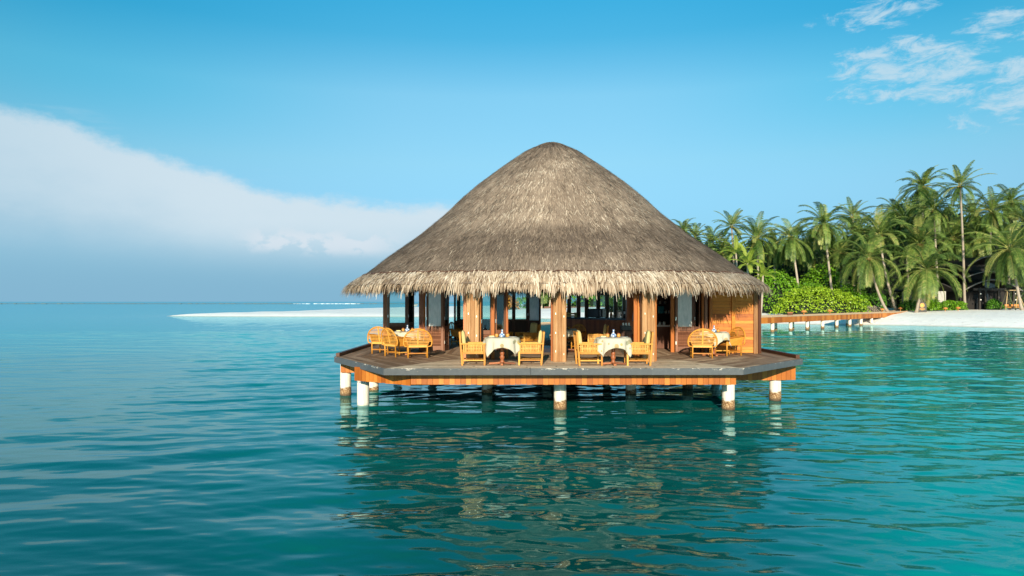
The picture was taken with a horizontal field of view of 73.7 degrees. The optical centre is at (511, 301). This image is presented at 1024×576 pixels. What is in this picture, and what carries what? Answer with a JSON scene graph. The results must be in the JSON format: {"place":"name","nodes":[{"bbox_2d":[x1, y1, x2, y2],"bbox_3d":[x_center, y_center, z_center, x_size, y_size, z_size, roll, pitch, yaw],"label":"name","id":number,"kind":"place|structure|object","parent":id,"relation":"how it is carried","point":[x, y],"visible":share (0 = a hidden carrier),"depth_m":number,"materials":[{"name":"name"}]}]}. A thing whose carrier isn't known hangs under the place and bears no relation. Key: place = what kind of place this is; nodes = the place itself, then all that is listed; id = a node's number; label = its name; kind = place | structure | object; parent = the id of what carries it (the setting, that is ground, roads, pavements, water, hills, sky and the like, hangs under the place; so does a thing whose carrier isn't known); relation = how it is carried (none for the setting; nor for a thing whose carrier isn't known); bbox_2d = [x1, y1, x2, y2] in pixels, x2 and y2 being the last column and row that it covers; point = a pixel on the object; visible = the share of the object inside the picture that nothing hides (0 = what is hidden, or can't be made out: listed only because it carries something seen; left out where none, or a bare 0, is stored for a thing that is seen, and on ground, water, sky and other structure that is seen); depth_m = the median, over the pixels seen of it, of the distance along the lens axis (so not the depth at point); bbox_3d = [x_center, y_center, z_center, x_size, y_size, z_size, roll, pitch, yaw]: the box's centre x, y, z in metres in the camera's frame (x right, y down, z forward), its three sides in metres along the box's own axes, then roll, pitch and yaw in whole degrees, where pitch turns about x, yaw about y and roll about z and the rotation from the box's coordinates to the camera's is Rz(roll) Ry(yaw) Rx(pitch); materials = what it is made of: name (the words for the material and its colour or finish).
{"place":"outdoors","nodes":[
{"label":"outdoors","id":0,"kind":"place"},
{"bbox_2d":[0,302,1023,575],"bbox_3d":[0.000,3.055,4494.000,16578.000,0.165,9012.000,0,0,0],"label":"lagoon water","id":1,"kind":"structure","parent":0,"point":[152,438],"depth_m":13.11,"materials":[{"name":"teal liquid"}]},
{"bbox_2d":[0,303,298,303],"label":"reef","id":2,"kind":"object","parent":1,"relation":"in","point":[148,303],"visible":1,"depth_m":898.73},
{"bbox_2d":[350,303,462,303],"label":"reef","id":3,"kind":"object","parent":1,"relation":"in","point":[395,303],"visible":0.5,"depth_m":898.69},
{"bbox_2d":[334,142,802,409],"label":"overwater pavilion","id":4,"kind":"structure","parent":1,"relation":"in","point":[559,222],"depth_m":20.46,"materials":[{"name":"beige plant"}]},
{"bbox_2d":[367,326,394,353],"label":"fan back armchair","id":5,"kind":"object","parent":4,"relation":"on","point":[375,338],"visible":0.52,"depth_m":22.55,"materials":[{"name":"yellow wood"}]},
{"bbox_2d":[381,328,410,356],"bbox_3d":[-3.663,1.273,21.559,0.728,0.914,0.908,0,0,-44],"label":"fan back armchair","id":6,"kind":"object","parent":4,"relation":"on","point":[391,341],"visible":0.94,"depth_m":21.39,"materials":[{"name":"yellow wood"}]},
{"bbox_2d":[388,288,406,332],"bbox_3d":[-4.611,0.578,27.470,0.780,2.280,0.045,0,0,-3],"label":"door leaf","id":7,"kind":"structure","parent":4,"relation":"in","point":[394,326],"depth_m":27.46,"materials":[{"name":"brown wood"}]},
{"bbox_2d":[407,289,413,329],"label":"door leaf","id":8,"kind":"structure","parent":4,"relation":"in","point":[410,296],"depth_m":27.82,"materials":[{"name":"brown wood"}]},
{"bbox_2d":[403,328,432,357],"bbox_3d":[-2.919,1.273,21.092,0.908,0.914,0.728,0,0,-10],"label":"fan back armchair","id":9,"kind":"object","parent":4,"relation":"on","point":[417,343],"visible":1,"depth_m":20.82,"materials":[{"name":"yellow wood"}]},
{"bbox_2d":[426,288,442,350],"bbox_3d":[-2.680,0.578,23.682,0.600,2.280,0.057,0,0,2],"label":"door leaf","id":10,"kind":"structure","parent":4,"relation":"in","point":[434,304],"depth_m":23.68,"materials":[{"name":"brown wood"}]},
{"bbox_2d":[443,288,448,350],"bbox_3d":[-2.311,0.578,24.024,0.057,2.280,0.620,0,0,10],"label":"door leaf","id":11,"kind":"structure","parent":4,"relation":"in","point":[445,297],"depth_m":23.96,"materials":[{"name":"brown wood"}]},
{"bbox_2d":[449,322,462,344],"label":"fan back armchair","id":12,"kind":"object","parent":4,"relation":"on","point":[454,332],"visible":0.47,"depth_m":27.05,"materials":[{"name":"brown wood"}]},
{"bbox_2d":[454,294,462,339],"bbox_3d":[-2.337,0.578,30.745,0.600,2.280,0.057,0,0,-30],"label":"door leaf","id":13,"kind":"structure","parent":4,"relation":"in","point":[459,324],"depth_m":30.61,"materials":[{"name":"brown wood"}]},
{"bbox_2d":[459,330,485,365],"bbox_3d":[-1.083,1.255,18.719,0.727,0.950,0.685,0,0,-2],"label":"armchair","id":14,"kind":"object","parent":4,"relation":"on","point":[468,347],"visible":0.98,"depth_m":18.41,"materials":[{"name":"yellow wood"}]},
{"bbox_2d":[481,286,490,358],"bbox_3d":[-0.762,0.578,20.324,0.340,2.280,0.057,0,0,-10],"label":"door leaf","id":15,"kind":"structure","parent":4,"relation":"in","point":[484,333],"depth_m":20.29,"materials":[{"name":"brown wood"}]},
{"bbox_2d":[495,285,505,358],"bbox_3d":[-0.354,0.578,20.621,0.360,2.280,0.057,0,0,-25],"label":"door leaf","id":16,"kind":"structure","parent":4,"relation":"in","point":[497,351],"depth_m":20.60,"materials":[{"name":"brown wood"}]},
{"bbox_2d":[489,348,514,364],"bbox_3d":[-0.270,1.356,18.720,0.870,0.734,0.870,0,0,0],"label":"pedestal table","id":17,"kind":"object","parent":4,"relation":"on","point":[502,357],"visible":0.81,"depth_m":18.68,"materials":[{"name":"brown wood"}]},
{"bbox_2d":[482,336,521,356],"bbox_3d":[-0.277,1.251,18.729,1.087,0.543,1.086,0,0,0],"label":"tablecloth","id":18,"kind":"object","parent":17,"relation":"on","point":[509,343],"visible":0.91,"depth_m":18.32,"materials":[{"name":"white fabric"}]},
{"bbox_2d":[515,323,540,345],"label":"armchair","id":19,"kind":"object","parent":4,"relation":"on","point":[533,333],"visible":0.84,"depth_m":24.68,"materials":[{"name":"yellow wood"}]},
{"bbox_2d":[518,330,544,364],"bbox_3d":[0.533,1.255,18.779,0.727,0.950,0.685,0,0,1],"label":"armchair","id":20,"kind":"object","parent":4,"relation":"on","point":[531,349],"visible":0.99,"depth_m":18.47,"materials":[{"name":"yellow wood"}]},
{"bbox_2d":[528,292,540,331],"bbox_3d":[1.011,0.578,30.994,0.620,2.280,0.045,0,0,20],"label":"door leaf","id":21,"kind":"structure","parent":4,"relation":"in","point":[534,303],"depth_m":30.99,"materials":[{"name":"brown wood"}]},
{"bbox_2d":[566,324,586,348],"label":"fan back armchair","id":22,"kind":"object","parent":4,"relation":"on","point":[582,333],"visible":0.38,"depth_m":24.59,"materials":[{"name":"brown wood"}]},
{"bbox_2d":[573,330,602,365],"bbox_3d":[2.067,1.255,18.619,0.727,0.950,0.685,0,0,-2],"label":"armchair","id":23,"kind":"object","parent":4,"relation":"on","point":[579,347],"visible":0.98,"depth_m":18.31,"materials":[{"name":"yellow wood"}]},
{"bbox_2d":[566,317,625,341],"bbox_3d":[3.490,1.200,28.569,3.808,1.050,0.720,0,0,43],"label":"bar counter","id":24,"kind":"object","parent":4,"relation":"on","point":[593,324],"visible":0.44,"depth_m":28.18,"materials":[{"name":"brown wood"}]},
{"bbox_2d":[566,312,576,316],"bbox_3d":[2.548,0.574,29.383,0.420,0.200,0.275,0,0,29],"label":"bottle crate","id":25,"kind":"object","parent":24,"relation":"on","point":[574,314],"visible":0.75,"depth_m":29.27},
{"bbox_2d":[588,309,605,317],"bbox_3d":[3.531,0.484,28.448,0.660,0.360,0.442,0,0,29],"label":"microwave","id":26,"kind":"object","parent":24,"relation":"on","point":[599,313],"visible":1,"depth_m":28.25,"materials":[{"name":"black plastic"}]},
{"bbox_2d":[588,310,597,316],"bbox_3d":[3.363,0.484,28.307,0.440,0.280,0.012,0,0,29],"label":"door window","id":27,"kind":"structure","parent":26,"relation":"in","point":[594,313],"depth_m":28.29,"materials":[{"name":"black glass"}]},
{"bbox_2d":[587,324,608,346],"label":"armchair","id":28,"kind":"object","parent":4,"relation":"on","point":[590,338],"visible":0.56,"depth_m":23.44,"materials":[{"name":"yellow wood"}]},
{"bbox_2d":[600,348,626,365],"bbox_3d":[2.760,1.356,18.620,0.870,0.734,0.870,0,0,0],"label":"pedestal table","id":29,"kind":"object","parent":4,"relation":"on","point":[613,361],"visible":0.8,"depth_m":18.59,"materials":[{"name":"brown wood"}]},
{"bbox_2d":[593,337,631,356],"bbox_3d":[2.764,1.251,18.630,1.089,0.543,1.084,0,0,-3],"label":"tablecloth","id":30,"kind":"object","parent":29,"relation":"on","point":[621,344],"visible":0.81,"depth_m":18.24,"materials":[{"name":"white fabric"}]},
{"bbox_2d":[620,323,631,339],"bbox_3d":[4.000,1.235,24.000,0.380,0.970,0.300,0,0,0],"label":"glass basket","id":31,"kind":"object","parent":4,"relation":"on","point":[625,330],"visible":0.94,"depth_m":23.86,"materials":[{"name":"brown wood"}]},
{"bbox_2d":[624,330,653,365],"bbox_3d":[3.453,1.255,18.618,0.727,0.950,0.685,0,0,3],"label":"armchair","id":32,"kind":"object","parent":4,"relation":"on","point":[646,347],"visible":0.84,"depth_m":18.31,"materials":[{"name":"yellow wood"}]},
{"bbox_2d":[657,325,674,347],"bbox_3d":[5.600,1.292,25.200,1.100,0.855,0.600,0,0,0],"label":"kitchen counter","id":33,"kind":"object","parent":4,"relation":"on","point":[663,336],"visible":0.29,"depth_m":24.98,"materials":[{"name":"brown wood"}]},
{"bbox_2d":[658,291,674,324],"bbox_3d":[5.850,0.630,26.435,1.200,2.100,0.370,0,0,0],"label":"kitchen shelf","id":34,"kind":"object","parent":4,"relation":"attached to","point":[664,316],"visible":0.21,"depth_m":26.58,"materials":[{"name":"brown wood"}]},
{"bbox_2d":[658,306,663,313],"bbox_3d":[5.720,0.325,26.300,0.240,0.280,0.220,0,0,0],"label":"storage box","id":35,"kind":"object","parent":34,"relation":"on","point":[660,309],"visible":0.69,"depth_m":26.19,"materials":[{"name":"black"}]},
{"bbox_2d":[675,287,693,351],"bbox_3d":[5.899,0.578,23.295,0.640,2.280,0.057,0,0,3],"label":"door leaf","id":36,"kind":"structure","parent":4,"relation":"in","point":[684,304],"depth_m":23.29,"materials":[{"name":"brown wood"}]},
{"bbox_2d":[694,290,699,351],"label":"door leaf","id":37,"kind":"structure","parent":4,"relation":"in","point":[696,349],"depth_m":23.26,"materials":[{"name":"brown wood"}]},
{"bbox_2d":[687,328,717,357],"bbox_3d":[5.841,1.273,21.041,0.908,0.914,0.728,0,0,9],"label":"fan back armchair","id":38,"kind":"object","parent":4,"relation":"on","point":[704,344],"visible":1,"depth_m":20.79,"materials":[{"name":"yellow wood"}]},
{"bbox_2d":[702,347,724,355],"bbox_3d":[6.420,1.356,21.750,0.870,0.734,0.870,0,0,0],"label":"pedestal table","id":39,"kind":"object","parent":4,"relation":"on","point":[714,353],"visible":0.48,"depth_m":21.71,"materials":[{"name":"brown wood"}]},
{"bbox_2d":[696,332,730,347],"bbox_3d":[6.423,1.228,21.760,1.057,0.498,1.059,0,0,-34],"label":"tablecloth","id":40,"kind":"object","parent":39,"relation":"on","point":[722,336],"visible":0.59,"depth_m":21.33,"materials":[{"name":"white fabric"}]},
{"bbox_2d":[715,327,745,355],"bbox_3d":[7.006,1.273,21.970,0.728,0.914,0.908,0,0,-20],"label":"fan back armchair","id":41,"kind":"object","parent":4,"relation":"on","point":[736,340],"visible":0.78,"depth_m":21.71,"materials":[{"name":"yellow wood"}]},
{"bbox_2d":[544,306,604,308],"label":"distant jetty","id":42,"kind":"object","parent":1,"relation":"on","point":[571,306],"visible":0.04,"depth_m":148.80,"materials":[{"name":"brown wood"}]},
{"bbox_2d":[541,310,911,337],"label":"jetty","id":43,"kind":"object","parent":1,"relation":"in","point":[773,320],"visible":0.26,"depth_m":75.44,"materials":[{"name":"wood"}]},
{"bbox_2d":[0,0,1023,301],"label":"sky","id":44,"kind":"structure","parent":0,"point":[151,150],"materials":[{"name":"blue"}]},
{"bbox_2d":[172,304,1023,327],"bbox_3d":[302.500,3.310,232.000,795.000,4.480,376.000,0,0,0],"label":"sand beach","id":45,"kind":"structure","parent":0,"point":[1008,318],"depth_m":94.95,"materials":[{"name":"white sand"}]},
{"bbox_2d":[508,295,519,309],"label":"flowering bush","id":46,"kind":"object","parent":45,"relation":"on","point":[510,303],"visible":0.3,"depth_m":150.97,"materials":[{"name":"green plant"}]},
{"bbox_2d":[515,297,548,307],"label":"shrub","id":47,"kind":"object","parent":45,"relation":"on","point":[524,301],"visible":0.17,"depth_m":154.74,"materials":[{"name":"green plant"}]},
{"bbox_2d":[525,292,550,307],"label":"palm tree","id":48,"kind":"object","parent":45,"relation":"on","point":[544,300],"visible":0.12,"depth_m":148.71,"materials":[{"name":"green plant"}]},
{"bbox_2d":[566,296,602,305],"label":"shrub","id":49,"kind":"object","parent":45,"relation":"on","point":[592,301],"visible":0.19,"depth_m":154.28,"materials":[{"name":"green plant"}]},
{"bbox_2d":[671,218,698,237],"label":"palm tree","id":50,"kind":"object","parent":45,"relation":"on","point":[686,226],"visible":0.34,"depth_m":127.62,"materials":[{"name":"green plant"}]},
{"bbox_2d":[684,222,714,243],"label":"palm tree","id":51,"kind":"object","parent":45,"relation":"on","point":[698,227],"visible":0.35,"depth_m":129.22,"materials":[{"name":"green plant"}]},
{"bbox_2d":[693,224,733,251],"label":"palm tree","id":52,"kind":"object","parent":45,"relation":"on","point":[709,233],"visible":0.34,"depth_m":123.39,"materials":[{"name":"green plant"}]},
{"bbox_2d":[705,232,743,260],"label":"palm tree","id":53,"kind":"object","parent":45,"relation":"on","point":[721,244],"visible":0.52,"depth_m":117.27,"materials":[{"name":"green plant"}]},
{"bbox_2d":[712,208,749,263],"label":"palm tree","id":54,"kind":"object","parent":45,"relation":"on","point":[733,219],"visible":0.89,"depth_m":115.78,"materials":[{"name":"green plant"}]},
{"bbox_2d":[719,235,751,266],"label":"palm tree","id":55,"kind":"object","parent":45,"relation":"on","point":[737,246],"visible":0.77,"depth_m":103.73,"materials":[{"name":"green plant"}]},
{"bbox_2d":[728,243,767,273],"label":"palm tree","id":56,"kind":"object","parent":45,"relation":"on","point":[745,256],"visible":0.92,"depth_m":97.51,"materials":[{"name":"green plant"}]},
{"bbox_2d":[725,212,782,276],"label":"palm tree","id":57,"kind":"object","parent":45,"relation":"on","point":[756,237],"visible":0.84,"depth_m":105.40,"materials":[{"name":"green plant"}]},
{"bbox_2d":[748,260,779,314],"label":"palm tree","id":58,"kind":"object","parent":45,"relation":"on","point":[762,272],"visible":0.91,"depth_m":96.84,"materials":[{"name":"green plant"}]},
{"bbox_2d":[758,229,790,283],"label":"palm tree","id":59,"kind":"object","parent":45,"relation":"on","point":[775,263],"visible":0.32,"depth_m":113.10,"materials":[{"name":"green plant"}]},
{"bbox_2d":[759,269,802,312],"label":"shrub","id":60,"kind":"object","parent":45,"relation":"on","point":[779,287],"visible":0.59,"depth_m":102.60,"materials":[{"name":"green plant"}]},
{"bbox_2d":[762,218,821,284],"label":"palm tree","id":61,"kind":"object","parent":45,"relation":"on","point":[791,245],"visible":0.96,"depth_m":104.37,"materials":[{"name":"green plant"}]},
{"bbox_2d":[784,227,835,277],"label":"palm tree","id":62,"kind":"object","parent":45,"relation":"on","point":[809,264],"visible":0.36,"depth_m":111.07,"materials":[{"name":"green plant"}]},
{"bbox_2d":[793,281,829,300],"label":"shrub","id":63,"kind":"object","parent":45,"relation":"on","point":[814,285],"visible":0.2,"depth_m":102.11,"materials":[{"name":"green plant"}]},
{"bbox_2d":[602,194,1023,306],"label":"dense wood","id":64,"kind":"object","parent":45,"relation":"on","point":[620,297],"visible":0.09,"depth_m":116.89,"materials":[{"name":"green plant"}]},
{"bbox_2d":[609,207,1023,311],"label":"wood depths","id":65,"kind":"object","parent":45,"relation":"on","point":[902,272],"visible":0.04,"depth_m":120.71,"materials":[{"name":"green plant"}]},
{"bbox_2d":[768,284,872,313],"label":"shrub","id":66,"kind":"object","parent":45,"relation":"on","point":[820,302],"visible":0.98,"depth_m":97.74,"materials":[{"name":"green plant"}]},
{"bbox_2d":[799,261,841,295],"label":"shrub","id":67,"kind":"object","parent":45,"relation":"on","point":[823,279],"visible":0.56,"depth_m":107.15,"materials":[{"name":"green plant"}]},
{"bbox_2d":[790,202,852,293],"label":"palm tree","id":68,"kind":"object","parent":45,"relation":"on","point":[823,227],"visible":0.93,"depth_m":103.37,"materials":[{"name":"green plant"}]},
{"bbox_2d":[813,232,863,285],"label":"palm tree","id":69,"kind":"object","parent":45,"relation":"on","point":[836,260],"visible":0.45,"depth_m":109.06,"materials":[{"name":"green plant"}]},
{"bbox_2d":[836,284,870,311],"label":"shrub","id":70,"kind":"object","parent":45,"relation":"on","point":[856,293],"visible":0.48,"depth_m":100.72,"materials":[{"name":"green plant"}]},
{"bbox_2d":[833,197,876,289],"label":"palm tree","id":71,"kind":"object","parent":45,"relation":"on","point":[850,212],"visible":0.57,"depth_m":119.65,"materials":[{"name":"green plant"}]},
{"bbox_2d":[834,210,885,284],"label":"palm tree","id":72,"kind":"object","parent":45,"relation":"on","point":[858,221],"visible":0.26,"depth_m":113.70,"materials":[{"name":"green plant"}]},
{"bbox_2d":[826,231,910,311],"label":"palm tree","id":73,"kind":"object","parent":45,"relation":"on","point":[869,267],"visible":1,"depth_m":98.12,"materials":[{"name":"green plant"}]},
{"bbox_2d":[866,292,886,310],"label":"shrub","id":74,"kind":"object","parent":45,"relation":"on","point":[874,299],"visible":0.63,"depth_m":101.82,"materials":[{"name":"green plant"}]},
{"bbox_2d":[845,205,915,310],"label":"palm tree","id":75,"kind":"object","parent":45,"relation":"on","point":[878,228],"visible":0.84,"depth_m":103.56,"materials":[{"name":"green plant"}]},
{"bbox_2d":[873,195,913,227],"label":"palm tree","id":76,"kind":"object","parent":45,"relation":"on","point":[898,201],"visible":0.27,"depth_m":123.47,"materials":[{"name":"green plant"}]},
{"bbox_2d":[879,196,926,276],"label":"palm tree","id":77,"kind":"object","parent":45,"relation":"on","point":[912,210],"visible":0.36,"depth_m":117.56,"materials":[{"name":"green plant"}]},
{"bbox_2d":[898,299,915,310],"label":"hedge bush","id":78,"kind":"object","parent":45,"relation":"on","point":[906,305],"visible":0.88,"depth_m":102.40,"materials":[{"name":"green plant"}]},
{"bbox_2d":[884,212,956,301],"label":"palm tree","id":79,"kind":"object","parent":45,"relation":"on","point":[918,237],"visible":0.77,"depth_m":103.11,"materials":[{"name":"green plant"}]},
{"bbox_2d":[895,165,946,245],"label":"palm tree","id":80,"kind":"object","parent":45,"relation":"on","point":[926,178],"visible":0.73,"depth_m":121.40,"materials":[{"name":"green plant"}]},
{"bbox_2d":[918,302,926,311],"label":"lantern","id":81,"kind":"object","parent":45,"relation":"on","point":[922,306],"visible":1,"depth_m":97.94,"materials":[{"name":"stone"}]},
{"bbox_2d":[894,283,953,306],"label":"white cottage","id":82,"kind":"structure","parent":45,"relation":"on","point":[946,288],"depth_m":104.00,"materials":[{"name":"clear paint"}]},
{"bbox_2d":[882,241,970,312],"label":"palm tree","id":83,"kind":"object","parent":45,"relation":"on","point":[925,279],"visible":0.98,"depth_m":97.17,"materials":[{"name":"green plant"}]},
{"bbox_2d":[927,298,940,310],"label":"hedge bush","id":84,"kind":"object","parent":45,"relation":"on","point":[934,305],"visible":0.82,"depth_m":102.39,"materials":[{"name":"green plant"}]},
{"bbox_2d":[905,187,966,281],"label":"palm tree","id":85,"kind":"object","parent":45,"relation":"on","point":[937,206],"visible":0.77,"depth_m":107.54,"materials":[{"name":"green plant"}]},
{"bbox_2d":[939,300,956,309],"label":"hedge bush","id":86,"kind":"object","parent":45,"relation":"on","point":[948,305],"visible":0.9,"depth_m":102.31,"materials":[{"name":"green plant"}]},
{"bbox_2d":[925,217,987,261],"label":"palm tree","id":87,"kind":"object","parent":45,"relation":"on","point":[951,232],"visible":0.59,"depth_m":110.83,"materials":[{"name":"green plant"}]},
{"bbox_2d":[954,301,967,309],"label":"hedge bush","id":88,"kind":"object","parent":45,"relation":"on","point":[961,304],"visible":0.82,"depth_m":102.31,"materials":[{"name":"green plant"}]},
{"bbox_2d":[930,160,993,309],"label":"palm tree","id":89,"kind":"object","parent":45,"relation":"on","point":[958,189],"visible":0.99,"depth_m":102.84,"materials":[{"name":"green plant"}]},
{"bbox_2d":[946,193,1000,237],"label":"palm tree","id":90,"kind":"object","parent":45,"relation":"on","point":[969,207],"visible":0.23,"depth_m":117.58,"materials":[{"name":"green plant"}]},
{"bbox_2d":[949,216,1009,264],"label":"palm tree","id":91,"kind":"object","parent":45,"relation":"on","point":[979,251],"visible":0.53,"depth_m":109.22,"materials":[{"name":"green plant"}]},
{"bbox_2d":[938,256,1022,309],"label":"dark villa","id":92,"kind":"object","parent":45,"relation":"on","point":[979,295],"visible":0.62,"depth_m":105.50,"materials":[{"name":"black wood"}]},
{"bbox_2d":[974,294,977,308],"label":"glass door","id":93,"kind":"structure","parent":92,"relation":"in","point":[975,295],"depth_m":105.42,"materials":[{"name":"black glass"}]},
{"bbox_2d":[985,282,994,287],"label":"gable window","id":94,"kind":"structure","parent":92,"relation":"in","point":[992,284],"depth_m":104.98,"materials":[{"name":"grey glass"}]},
{"bbox_2d":[960,222,1023,309],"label":"palm tree","id":95,"kind":"object","parent":45,"relation":"on","point":[1010,258],"visible":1,"depth_m":97.72,"materials":[{"name":"green plant"}]},
{"bbox_2d":[963,186,1021,253],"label":"palm tree","id":96,"kind":"object","parent":45,"relation":"on","point":[993,218],"visible":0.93,"depth_m":107.24,"materials":[{"name":"green plant"}]},
{"bbox_2d":[985,298,1004,309],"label":"hedge bush","id":97,"kind":"object","parent":45,"relation":"on","point":[993,304],"visible":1,"depth_m":102.52,"materials":[{"name":"green plant"}]},
{"bbox_2d":[987,183,1023,279],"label":"palm tree","id":98,"kind":"object","parent":45,"relation":"on","point":[1011,195],"visible":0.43,"depth_m":117.28,"materials":[{"name":"green plant"}]},
{"bbox_2d":[1000,200,1023,248],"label":"palm tree","id":99,"kind":"object","parent":45,"relation":"on","point":[1016,215],"visible":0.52,"depth_m":106.40,"materials":[{"name":"green plant"}]},
{"bbox_2d":[1000,290,1023,309],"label":"bamboo swing","id":100,"kind":"object","parent":45,"relation":"on","point":[1012,304],"visible":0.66,"depth_m":99.96,"materials":[{"name":"brown wood"}]},
{"bbox_3d":[-3.400,1.356,22.250,0.870,0.734,0.870,0,0,0],"label":"pedestal table","id":101,"kind":"object","parent":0,"visible":0},
{"bbox_2d":[392,331,423,346],"bbox_3d":[-3.410,1.228,22.257,1.070,0.498,1.062,0,0,-40],"label":"tablecloth","id":102,"kind":"object","parent":101,"relation":"on","point":[401,333],"visible":0.32,"depth_m":21.84,"materials":[{"name":"white fabric"}]},
{"bbox_3d":[1.850,1.356,24.000,0.870,0.734,0.870,0,0,0],"label":"pedestal table","id":103,"kind":"object","parent":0,"visible":0},
{"bbox_2d":[549,329,576,341],"bbox_3d":[1.855,1.228,24.009,1.057,0.498,1.058,0,0,-23],"label":"tablecloth","id":104,"kind":"object","parent":103,"relation":"on","point":[569,332],"visible":0.34,"depth_m":23.56,"materials":[{"name":"beige fabric"}]}
]}

